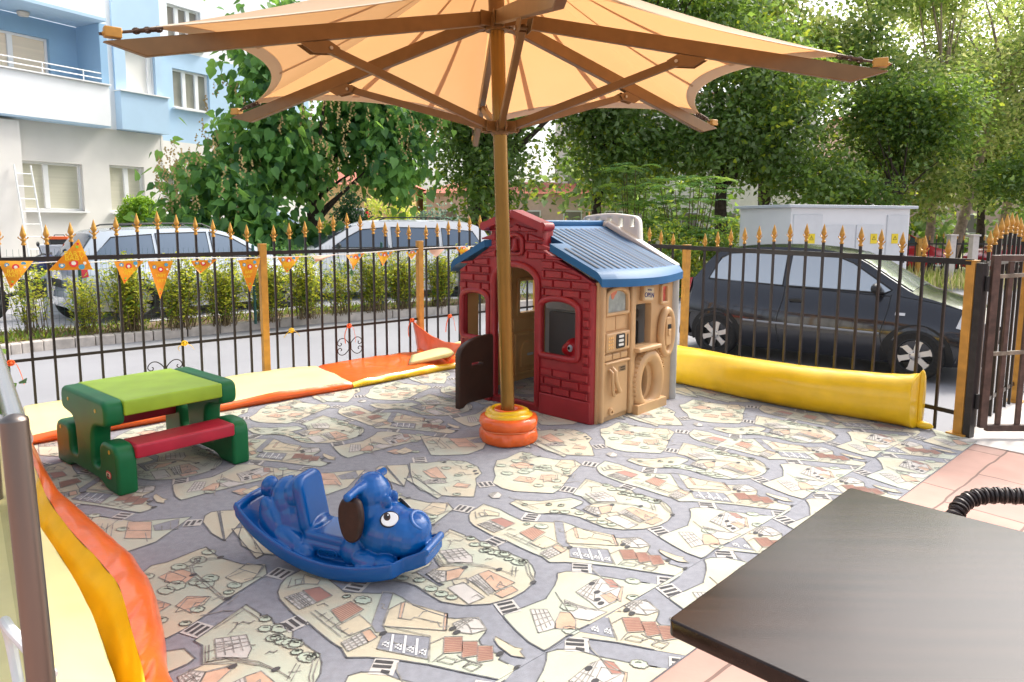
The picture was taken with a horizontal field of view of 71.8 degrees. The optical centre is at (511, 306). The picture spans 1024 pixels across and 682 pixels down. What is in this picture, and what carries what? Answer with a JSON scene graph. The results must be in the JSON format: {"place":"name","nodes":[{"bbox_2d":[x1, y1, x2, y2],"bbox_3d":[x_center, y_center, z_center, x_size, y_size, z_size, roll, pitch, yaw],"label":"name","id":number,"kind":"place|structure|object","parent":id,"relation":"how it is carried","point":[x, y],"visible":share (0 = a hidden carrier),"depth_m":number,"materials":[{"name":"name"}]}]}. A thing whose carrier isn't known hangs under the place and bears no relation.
{"place":"outdoors","nodes":[
{"label":"outdoors","id":0,"kind":"place"},
{"bbox_2d":[0,0,308,292],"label":"apartment building","id":1,"kind":"structure","parent":0,"point":[90,120],"depth_m":16.89,"materials":[{"name":"white paint"}]},
{"bbox_2d":[0,30,48,72],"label":"window","id":2,"kind":"structure","parent":1,"relation":"in","point":[11,44],"depth_m":16.32,"materials":[{"name":"beige glass"}]},
{"bbox_2d":[22,161,89,212],"bbox_3d":[-10.552,-2.726,16.266,0.280,1.140,1.470,4,8,28],"label":"window","id":3,"kind":"structure","parent":1,"relation":"in","point":[57,185],"depth_m":16.38,"materials":[{"name":"beige glass"}]},
{"bbox_2d":[109,165,142,213],"bbox_3d":[-9.689,-2.922,17.835,0.280,1.200,1.010,4,8,28],"label":"window","id":4,"kind":"structure","parent":1,"relation":"in","point":[123,183],"depth_m":17.81,"materials":[{"name":"beige glass"}]},
{"bbox_2d":[125,51,153,93],"bbox_3d":[-9.446,-5.890,17.861,0.074,1.110,0.800,4,8,28],"label":"window","id":5,"kind":"structure","parent":1,"relation":"in","point":[139,69],"depth_m":17.91,"materials":[{"name":"white plastic"}]},
{"bbox_2d":[165,172,191,213],"bbox_3d":[-9.163,-3.100,19.460,0.280,1.130,1.140,4,8,28],"label":"window","id":6,"kind":"structure","parent":1,"relation":"in","point":[170,181],"depth_m":19.32,"materials":[{"name":"white plastic"}]},
{"bbox_2d":[167,4,204,52],"bbox_3d":[-8.939,-7.581,19.288,0.280,1.070,1.140,4,8,28],"label":"window","id":7,"kind":"structure","parent":1,"relation":"in","point":[175,14],"depth_m":19.21,"materials":[{"name":"white plastic"}]},
{"bbox_2d":[172,68,214,113],"bbox_3d":[-8.884,-5.941,19.600,0.280,1.080,1.260,4,8,28],"label":"window","id":8,"kind":"structure","parent":1,"relation":"in","point":[189,88],"depth_m":19.66,"materials":[{"name":"white plastic"}]},
{"bbox_2d":[0,282,532,332],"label":"parking lot","id":9,"kind":"structure","parent":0,"point":[57,322],"depth_m":12.04,"materials":[{"name":"grey asphalt"}]},
{"bbox_2d":[13,164,44,278],"bbox_3d":[-10.464,-1.680,15.453,0.515,2.786,0.403,4,8,28],"label":"ladder","id":10,"kind":"object","parent":9,"relation":"on","point":[19,198],"visible":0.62,"depth_m":15.40,"materials":[{"name":"white metal"}]},
{"bbox_2d":[0,240,91,317],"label":"motorbike","id":11,"kind":"object","parent":9,"relation":"on","point":[60,309],"visible":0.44,"depth_m":11.30,"materials":[{"name":"blue paint"}]},
{"bbox_2d":[37,245,73,314],"bbox_3d":[-7.718,-0.465,12.137,0.540,1.175,0.440,-2,7,-15],"label":"pedestal","id":12,"kind":"object","parent":9,"relation":"on","point":[51,247],"visible":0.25,"depth_m":11.89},
{"bbox_2d":[48,235,67,244],"bbox_3d":[-7.714,-1.134,12.056,0.300,0.172,0.160,-2,7,-15],"label":"tool case","id":13,"kind":"object","parent":12,"relation":"on","point":[57,240],"visible":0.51,"depth_m":11.98,"materials":[{"name":"orange plastic"}]},
{"bbox_2d":[113,194,156,226],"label":"topiary","id":14,"kind":"object","parent":9,"relation":"on","point":[133,204],"visible":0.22,"depth_m":16.13,"materials":[{"name":"green plant"}]},
{"bbox_2d":[51,222,327,319],"bbox_3d":[-5.623,-0.716,12.707,1.811,1.557,4.486,7,9,43],"label":"parked car","id":15,"kind":"object","parent":9,"relation":"on","point":[105,241],"visible":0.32,"depth_m":11.44,"materials":[{"name":"silver metal"}]},
{"bbox_2d":[123,185,344,250],"bbox_3d":[-5.682,-1.157,15.198,4.816,2.821,2.892,-1,7,-14],"label":"bush","id":16,"kind":"object","parent":9,"relation":"on","point":[260,231],"visible":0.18,"depth_m":14.56,"materials":[{"name":"green plant"}]},
{"bbox_2d":[135,0,456,236],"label":"tree","id":17,"kind":"object","parent":9,"relation":"on","point":[291,154],"visible":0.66,"depth_m":15.31,"materials":[{"name":"green plant"}]},
{"bbox_2d":[256,236,365,297],"bbox_3d":[-4.130,-0.632,14.184,3.021,1.538,1.767,-3,8,-24],"label":"bush","id":18,"kind":"object","parent":9,"relation":"on","point":[293,247],"visible":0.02,"depth_m":14.04,"materials":[{"name":"green plant"}]},
{"bbox_2d":[327,180,373,223],"bbox_3d":[-4.404,-2.035,19.112,1.532,2.751,1.627,0,7,0],"label":"conifer","id":19,"kind":"object","parent":9,"relation":"on","point":[345,209],"visible":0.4,"depth_m":18.93,"materials":[{"name":"green plant"}]},
{"bbox_2d":[277,217,488,296],"bbox_3d":[-2.877,-1.077,15.270,4.906,1.686,1.824,-2,7,-21],"label":"parked car","id":20,"kind":"object","parent":9,"relation":"on","point":[417,227],"visible":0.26,"depth_m":14.74,"materials":[{"name":"white paint"}]},
{"bbox_2d":[364,190,428,219],"bbox_3d":[-3.820,-2.435,22.871,2.837,2.654,1.832,0,7,0],"label":"conifer","id":21,"kind":"object","parent":9,"relation":"on","point":[375,206],"visible":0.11,"depth_m":22.57,"materials":[{"name":"yellow plant"}]},
{"bbox_2d":[407,197,462,220],"bbox_3d":[-2.514,-2.172,22.397,2.430,2.628,2.120,0,7,0],"label":"conifer","id":22,"kind":"object","parent":9,"relation":"on","point":[434,211],"visible":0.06,"depth_m":22.15,"materials":[{"name":"plant"}]},
{"bbox_2d":[0,294,532,343],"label":"soil","id":23,"kind":"structure","parent":0,"point":[205,323],"depth_m":11.11,"materials":[{"name":"brown soil"}]},
{"bbox_2d":[3,262,59,334],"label":"hedge shrub","id":24,"kind":"object","parent":23,"relation":"on","point":[38,275],"visible":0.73,"depth_m":9.92,"materials":[{"name":"green plant"}]},
{"bbox_2d":[61,275,107,331],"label":"hedge shrub","id":25,"kind":"object","parent":23,"relation":"on","point":[85,309],"visible":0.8,"depth_m":10.15,"materials":[{"name":"green plant"}]},
{"bbox_2d":[79,251,155,332],"bbox_3d":[-5.564,-0.204,10.185,0.950,1.168,0.791,0,7,0],"label":"hedge shrub","id":26,"kind":"object","parent":23,"relation":"on","point":[131,297],"visible":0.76,"depth_m":10.13,"materials":[{"name":"green plant"}]},
{"bbox_2d":[143,252,210,330],"bbox_3d":[-4.953,-0.234,10.485,1.038,1.163,0.770,2,7,13],"label":"hedge shrub","id":27,"kind":"object","parent":23,"relation":"on","point":[171,298],"visible":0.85,"depth_m":10.46,"materials":[{"name":"green plant"}]},
{"bbox_2d":[190,256,251,326],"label":"hedge shrub","id":28,"kind":"object","parent":23,"relation":"on","point":[224,290],"visible":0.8,"depth_m":10.82,"materials":[{"name":"green plant"}]},
{"bbox_2d":[0,242,478,332],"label":"wire fence","id":29,"kind":"object","parent":23,"relation":"on","point":[254,291],"visible":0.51,"depth_m":11.00,"materials":[{"name":"teal paint"}]},
{"bbox_2d":[0,292,532,342],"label":"weeds","id":30,"kind":"object","parent":23,"relation":"on","point":[14,334],"visible":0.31,"depth_m":10.35,"materials":[{"name":"green plant"}]},
{"bbox_2d":[227,255,311,322],"bbox_3d":[-3.773,-0.287,11.262,1.232,1.093,0.795,0,7,0],"label":"hedge shrub","id":31,"kind":"object","parent":23,"relation":"on","point":[271,299],"visible":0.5,"depth_m":11.21,"materials":[{"name":"green plant"}]},
{"bbox_2d":[276,249,343,319],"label":"hedge shrub","id":32,"kind":"object","parent":23,"relation":"on","point":[300,292],"visible":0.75,"depth_m":11.61,"materials":[{"name":"green plant"}]},
{"bbox_2d":[314,257,359,315],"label":"hedge shrub","id":33,"kind":"object","parent":23,"relation":"on","point":[341,292],"visible":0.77,"depth_m":12.11,"materials":[{"name":"green plant"}]},
{"bbox_2d":[349,252,396,312],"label":"hedge shrub","id":34,"kind":"object","parent":23,"relation":"on","point":[367,273],"visible":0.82,"depth_m":12.44,"materials":[{"name":"green plant"}]},
{"bbox_2d":[384,250,428,310],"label":"hedge shrub","id":35,"kind":"object","parent":23,"relation":"on","point":[403,277],"visible":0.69,"depth_m":12.83,"materials":[{"name":"green plant"}]},
{"bbox_2d":[424,250,457,307],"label":"hedge shrub","id":36,"kind":"object","parent":23,"relation":"on","point":[443,281],"visible":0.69,"depth_m":13.24,"materials":[{"name":"green plant"}]},
{"bbox_2d":[0,0,1023,215],"label":"sky","id":37,"kind":"structure","parent":0,"point":[545,166],"materials":[{"name":"white"}]},
{"bbox_2d":[5,288,1023,431],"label":"road","id":38,"kind":"structure","parent":0,"point":[68,370],"depth_m":9.10,"materials":[{"name":"grey asphalt"}]},
{"bbox_2d":[0,299,532,355],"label":"kerb","id":39,"kind":"structure","parent":38,"relation":"on","point":[65,343],"depth_m":10.62,"materials":[{"name":"stone"}]},
{"bbox_2d":[636,175,743,287],"bbox_3d":[4.386,-1.722,17.258,2.675,2.869,2.202,0,7,0],"label":"sumac shrub","id":40,"kind":"object","parent":38,"relation":"on","point":[702,217],"visible":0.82,"depth_m":17.14,"materials":[{"name":"green plant"}]},
{"bbox_2d":[643,215,738,297],"bbox_3d":[4.132,-1.069,16.456,3.270,2.108,1.831,-2,7,-20],"label":"bush","id":41,"kind":"object","parent":38,"relation":"on","point":[693,241],"visible":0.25,"depth_m":16.13,"materials":[{"name":"green plant"}]},
{"bbox_2d":[693,215,739,268],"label":"bush","id":42,"kind":"object","parent":38,"relation":"on","point":[727,242],"visible":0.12,"depth_m":16.28,"materials":[{"name":"green plant"}]},
{"bbox_2d":[734,203,918,268],"bbox_3d":[6.620,-1.123,15.190,3.070,2.149,1.950,-2,7,-15],"label":"transformer cabin","id":43,"kind":"object","parent":38,"relation":"on","point":[873,221],"visible":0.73,"depth_m":14.34,"materials":[{"name":"white paint"}]},
{"bbox_2d":[792,214,822,243],"bbox_3d":[5.851,-0.917,14.072,0.670,1.800,0.043,-2,7,-15],"label":"door","id":44,"kind":"structure","parent":43,"relation":"in","point":[814,221],"depth_m":13.98,"materials":[{"name":"grey paint"}]},
{"bbox_2d":[825,225,853,247],"bbox_3d":[6.577,-0.838,14.287,0.680,1.600,0.030,-2,7,-15],"label":"door","id":45,"kind":"structure","parent":43,"relation":"in","point":[833,231],"depth_m":14.19,"materials":[{"name":"grey paint"}]},
{"bbox_2d":[855,225,883,253],"bbox_3d":[7.283,-0.857,14.472,0.660,1.600,0.042,-2,7,-15],"label":"door","id":46,"kind":"structure","parent":43,"relation":"in","point":[871,232],"depth_m":14.40,"materials":[{"name":"grey paint"}]},
{"bbox_2d":[885,215,908,268],"bbox_3d":[7.932,-0.972,14.619,0.520,1.800,0.068,-2,7,-15],"label":"door","id":47,"kind":"structure","parent":43,"relation":"in","point":[896,225],"depth_m":14.56,"materials":[{"name":"grey paint"}]},
{"bbox_2d":[679,243,1000,379],"bbox_3d":[4.118,-0.058,9.097,3.686,1.471,1.726,6,9,39],"label":"parked car","id":48,"kind":"object","parent":38,"relation":"on","point":[929,328],"visible":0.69,"depth_m":8.49,"materials":[{"name":"grey paint"}]},
{"bbox_2d":[522,248,1017,289],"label":"verge","id":49,"kind":"structure","parent":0,"point":[964,269],"depth_m":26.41,"materials":[{"name":"green plant"}]},
{"bbox_2d":[283,219,330,234],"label":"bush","id":50,"kind":"object","parent":49,"relation":"on","point":[325,223],"visible":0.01,"depth_m":17.94,"materials":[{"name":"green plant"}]},
{"bbox_2d":[318,172,425,233],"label":"house","id":51,"kind":"structure","parent":49,"relation":"on","point":[419,203],"depth_m":35.69,"materials":[{"name":"ceramic"}]},
{"bbox_2d":[423,182,631,233],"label":"house","id":52,"kind":"structure","parent":49,"relation":"on","point":[540,210],"depth_m":41.09,"materials":[{"name":"ceramic"}]},
{"bbox_2d":[439,210,457,220],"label":"window","id":53,"kind":"structure","parent":52,"relation":"in","point":[448,214],"depth_m":41.09,"materials":[{"name":"white glass"}]},
{"bbox_2d":[526,210,540,216],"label":"window","id":54,"kind":"structure","parent":52,"relation":"in","point":[535,212],"depth_m":41.07,"materials":[{"name":"white plastic"}]},
{"bbox_2d":[563,210,581,219],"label":"window","id":55,"kind":"structure","parent":52,"relation":"in","point":[571,213],"depth_m":41.08,"materials":[{"name":"white glass"}]},
{"bbox_2d":[418,108,651,235],"bbox_3d":[0.284,-5.664,19.598,7.100,10.102,6.783,-5,9,-36],"label":"tree","id":56,"kind":"object","parent":49,"relation":"on","point":[477,166],"visible":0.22,"depth_m":19.01,"materials":[{"name":"green plant"}]},
{"bbox_2d":[595,162,673,239],"bbox_3d":[3.046,-1.970,17.863,1.944,3.197,1.664,-3,7,-23],"label":"sumac shrub","id":57,"kind":"object","parent":49,"relation":"on","point":[625,203],"visible":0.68,"depth_m":17.74,"materials":[{"name":"green plant"}]},
{"bbox_2d":[525,0,766,219],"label":"tree","id":58,"kind":"object","parent":49,"relation":"on","point":[636,150],"visible":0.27,"depth_m":19.94,"materials":[{"name":"green plant"}]},
{"bbox_2d":[555,92,816,245],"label":"house","id":59,"kind":"structure","parent":49,"relation":"on","point":[750,200],"depth_m":44.40,"materials":[{"name":"ceramic"}]},
{"bbox_2d":[566,165,583,183],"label":"window","id":60,"kind":"structure","parent":59,"relation":"in","point":[567,182],"depth_m":44.78,"materials":[{"name":"white plastic"}]},
{"bbox_2d":[681,212,697,230],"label":"window","id":61,"kind":"structure","parent":59,"relation":"in","point":[694,213],"depth_m":44.55,"materials":[{"name":"grey glass"}]},
{"bbox_2d":[349,138,1023,252],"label":"wood","id":62,"kind":"object","parent":49,"relation":"on","point":[916,226],"visible":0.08,"depth_m":39.84,"materials":[{"name":"green plant"}]},
{"bbox_2d":[634,0,892,251],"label":"tree","id":63,"kind":"object","parent":49,"relation":"on","point":[751,140],"visible":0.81,"depth_m":19.36,"materials":[{"name":"green plant"}]},
{"bbox_2d":[713,0,914,204],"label":"tree","id":64,"kind":"object","parent":49,"relation":"on","point":[817,19],"visible":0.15,"depth_m":22.55,"materials":[{"name":"green plant"}]},
{"bbox_2d":[790,53,1009,210],"bbox_3d":[11.658,-4.212,21.843,7.228,6.826,5.256,0,7,0],"label":"tree","id":65,"kind":"object","parent":49,"relation":"on","point":[905,128],"visible":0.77,"depth_m":21.30,"materials":[{"name":"green plant"}]},
{"bbox_2d":[795,0,1012,233],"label":"tree","id":66,"kind":"object","parent":49,"relation":"on","point":[937,194],"visible":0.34,"depth_m":22.59,"materials":[{"name":"green plant"}]},
{"bbox_2d":[815,118,1022,247],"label":"house","id":67,"kind":"structure","parent":49,"relation":"on","point":[970,225],"depth_m":46.71,"materials":[{"name":"ceramic"}]},
{"bbox_2d":[966,214,976,233],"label":"window","id":68,"kind":"structure","parent":67,"relation":"in","point":[970,225],"depth_m":46.65,"materials":[{"name":"glass"}]},
{"bbox_2d":[833,0,1023,237],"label":"tree","id":69,"kind":"object","parent":49,"relation":"on","point":[1007,21],"visible":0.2,"depth_m":28.39,"materials":[{"name":"green plant"}]},
{"bbox_2d":[906,234,956,273],"bbox_3d":[13.010,-1.868,24.445,4.136,1.469,1.768,0,7,-4],"label":"parked car","id":70,"kind":"object","parent":49,"relation":"on","point":[931,250],"visible":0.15,"depth_m":23.76,"materials":[{"name":"red paint"}]},
{"bbox_2d":[856,0,1017,245],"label":"tree","id":71,"kind":"object","parent":49,"relation":"on","point":[937,49],"visible":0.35,"depth_m":24.02,"materials":[{"name":"green plant"}]},
{"bbox_2d":[942,234,958,288],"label":"stone pillar","id":72,"kind":"structure","parent":49,"relation":"on","point":[952,238],"depth_m":18.87,"materials":[{"name":"white stone"}]},
{"bbox_2d":[906,233,1017,284],"bbox_3d":[12.486,-1.322,19.921,5.234,1.468,0.200,0,7,-3],"label":"spiked fence","id":73,"kind":"object","parent":49,"relation":"on","point":[917,251],"visible":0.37,"depth_m":19.85,"materials":[{"name":"black metal"}]},
{"bbox_2d":[917,0,1023,257],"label":"tree","id":74,"kind":"object","parent":49,"relation":"on","point":[1013,64],"visible":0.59,"depth_m":24.18,"materials":[{"name":"green plant"}]},
{"bbox_2d":[967,234,981,259],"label":"stone pillar","id":75,"kind":"structure","parent":49,"relation":"on","point":[973,245],"depth_m":18.86,"materials":[{"name":"white stone"}]},
{"bbox_2d":[932,2,1023,268],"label":"tree","id":76,"kind":"object","parent":49,"relation":"on","point":[985,221],"visible":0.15,"depth_m":26.23,"materials":[{"name":"green plant"}]},
{"bbox_2d":[942,19,1023,247],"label":"tree","id":77,"kind":"object","parent":49,"relation":"on","point":[980,227],"visible":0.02,"depth_m":26.73,"materials":[{"name":"green plant"}]},
{"bbox_2d":[958,124,1023,215],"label":"tree","id":78,"kind":"object","parent":49,"relation":"on","point":[1014,180],"visible":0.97,"depth_m":21.72,"materials":[{"name":"green plant"}]},
{"bbox_2d":[960,233,1021,273],"bbox_3d":[17.609,-1.784,23.948,4.136,1.469,1.768,0,7,-4],"label":"parked car","id":79,"kind":"object","parent":49,"relation":"on","point":[980,251],"visible":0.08,"depth_m":23.64,"materials":[{"name":"white paint"}]},
{"bbox_2d":[653,444,1023,681],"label":"pavement","id":80,"kind":"structure","parent":0,"point":[973,466],"depth_m":3.81,"materials":[{"name":"pink tile"}]},
{"bbox_2d":[2,349,26,386],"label":"potted plant","id":81,"kind":"object","parent":80,"relation":"on","point":[22,381],"visible":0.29,"depth_m":3.43,"materials":[{"name":"green plant"}]},
{"bbox_2d":[0,345,55,681],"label":"balustrade","id":82,"kind":"object","parent":80,"relation":"on","point":[19,514],"visible":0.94,"depth_m":1.10,"materials":[{"name":"metal"}]},
{"bbox_2d":[0,616,58,681],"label":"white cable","id":83,"kind":"object","parent":82,"relation":"hanging from","point":[11,632],"visible":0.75,"depth_m":1.37,"materials":[{"name":"plastic"}]},
{"bbox_2d":[0,211,565,403],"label":"spiked fence","id":84,"kind":"object","parent":80,"relation":"on","point":[262,252],"visible":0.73,"depth_m":6.35,"materials":[{"name":"black metal"}]},
{"bbox_2d":[7,360,22,379],"bbox_3d":[-3.657,0.488,5.164,0.149,0.194,0.028,-6,9,-41],"label":"ribbon tie","id":85,"kind":"object","parent":84,"relation":"attached to","point":[10,363],"visible":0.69,"depth_m":5.16,"materials":[{"name":"orange plastic"}]},
{"bbox_2d":[0,239,473,297],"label":"bunting","id":86,"kind":"object","parent":84,"relation":"hanging from","point":[74,257],"visible":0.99,"depth_m":5.75,"materials":[{"name":"orange fabric"}]},
{"bbox_2d":[413,321,460,361],"bbox_3d":[-0.797,0.356,7.138,0.144,0.302,0.868,-5,9,-39],"label":"mat flap","id":87,"kind":"object","parent":84,"relation":"attached to","point":[425,341],"visible":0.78,"depth_m":7.26,"materials":[{"name":"orange plastic"}]},
{"bbox_2d":[33,368,922,681],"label":"play carpet","id":88,"kind":"object","parent":80,"relation":"on","point":[559,530],"visible":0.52,"depth_m":3.52,"materials":[{"name":"carpet"}]},
{"bbox_2d":[0,443,172,681],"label":"side padding","id":89,"kind":"object","parent":88,"relation":"on","point":[92,610],"visible":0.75,"depth_m":2.27,"materials":[{"name":"orange plastic"}]},
{"bbox_2d":[57,367,248,495],"bbox_3d":[-2.160,0.692,4.242,0.929,0.485,0.754,6,9,40],"label":"picnic table","id":90,"kind":"object","parent":88,"relation":"on","point":[187,401],"visible":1,"depth_m":4.03,"materials":[{"name":"green plastic"}]},
{"bbox_2d":[23,366,352,443],"bbox_3d":[-2.493,0.714,5.662,2.489,0.096,0.924,-6,9,-42],"label":"floor mat","id":91,"kind":"object","parent":88,"relation":"on","point":[264,387],"visible":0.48,"depth_m":5.70,"materials":[{"name":"yellow plastic"}]},
{"bbox_2d":[233,467,443,582],"bbox_3d":[-0.720,0.884,2.968,0.871,0.420,0.339,2,7,16],"label":"rocking toy","id":92,"kind":"object","parent":88,"relation":"on","point":[375,530],"visible":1,"depth_m":2.87,"materials":[{"name":"blue plastic"}]},
{"bbox_2d":[319,351,454,387],"bbox_3d":[-1.073,0.570,6.939,1.635,0.089,0.894,-6,9,-41],"label":"floor mat","id":93,"kind":"object","parent":88,"relation":"on","point":[361,372],"visible":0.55,"depth_m":6.65,"materials":[{"name":"orange plastic"}]},
{"bbox_2d":[409,341,460,364],"bbox_3d":[-0.739,0.457,6.957,0.595,0.174,0.310,-2,7,-16],"label":"folded mat corner","id":94,"kind":"object","parent":93,"relation":"on","point":[432,354],"visible":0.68,"depth_m":6.86,"materials":[{"name":"beige fabric"}]},
{"bbox_2d":[98,0,891,410],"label":"patio parasol","id":95,"kind":"object","parent":88,"relation":"on","point":[486,66],"visible":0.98,"depth_m":4.46,"materials":[{"name":"beige fabric"}]},
{"bbox_2d":[479,403,537,447],"bbox_3d":[-0.023,0.778,4.693,0.394,0.224,0.394,0,7,0],"label":"pole padding","id":96,"kind":"object","parent":95,"relation":"attached to","point":[516,427],"visible":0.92,"depth_m":4.55,"materials":[{"name":"orange plastic"}]},
{"bbox_2d":[451,210,682,424],"bbox_3d":[0.341,0.022,5.663,1.632,1.562,1.555,7,9,42],"label":"playhouse","id":97,"kind":"object","parent":88,"relation":"on","point":[606,292],"visible":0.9,"depth_m":5.35,"materials":[{"name":"red plastic"}]},
{"bbox_2d":[455,334,492,408],"bbox_3d":[-0.291,0.502,5.502,0.050,0.539,0.385,6,9,40],"label":"half door","id":98,"kind":"structure","parent":97,"relation":"in","point":[474,382],"depth_m":5.46,"materials":[{"name":"brown plastic"}]},
{"bbox_2d":[562,337,574,356],"bbox_3d":[0.608,0.480,5.686,0.464,0.567,0.260,7,9,42],"label":"ride on toy","id":99,"kind":"object","parent":88,"relation":"on","point":[568,347],"visible":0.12,"depth_m":5.68,"materials":[{"name":"red plastic"}]},
{"bbox_2d":[676,345,932,429],"bbox_3d":[2.142,0.570,5.701,2.245,0.422,0.422,7,10,44],"label":"rolled mat","id":100,"kind":"object","parent":88,"relation":"on","point":[894,398],"visible":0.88,"depth_m":5.35,"materials":[{"name":"yellow plastic"}]},
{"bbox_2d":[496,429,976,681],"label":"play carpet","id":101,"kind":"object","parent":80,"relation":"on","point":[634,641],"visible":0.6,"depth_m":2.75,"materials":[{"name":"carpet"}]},
{"bbox_2d":[588,212,988,437],"bbox_3d":[1.966,-0.133,6.775,0.120,1.584,4.748,-4,8,-29],"label":"spiked fence","id":102,"kind":"object","parent":80,"relation":"on","point":[963,412],"visible":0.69,"depth_m":5.34,"materials":[{"name":"black metal"}]},
{"bbox_2d":[974,255,1023,430],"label":"metal gate","id":103,"kind":"structure","parent":102,"relation":"attached to","point":[991,287],"depth_m":4.73,"materials":[{"name":"brown metal"}]},
{"bbox_2d":[670,488,1023,681],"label":"dining table","id":104,"kind":"object","parent":80,"relation":"on","point":[852,585],"visible":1,"depth_m":1.33,"materials":[{"name":"laminate"}]},
{"bbox_2d":[945,487,1023,516],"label":"wicker chair","id":105,"kind":"object","parent":80,"relation":"on","point":[964,503],"visible":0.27,"depth_m":2.10,"materials":[{"name":"black wicker"}]},
{"bbox_2d":[965,395,1023,453],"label":"path","id":106,"kind":"structure","parent":0,"point":[1013,441],"depth_m":4.87,"materials":[{"name":"concrete"}]},
{"bbox_2d":[975,212,1023,426],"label":"spiked fence","id":107,"kind":"object","parent":106,"relation":"on","point":[1015,344],"visible":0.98,"depth_m":5.39,"materials":[{"name":"black metal"}]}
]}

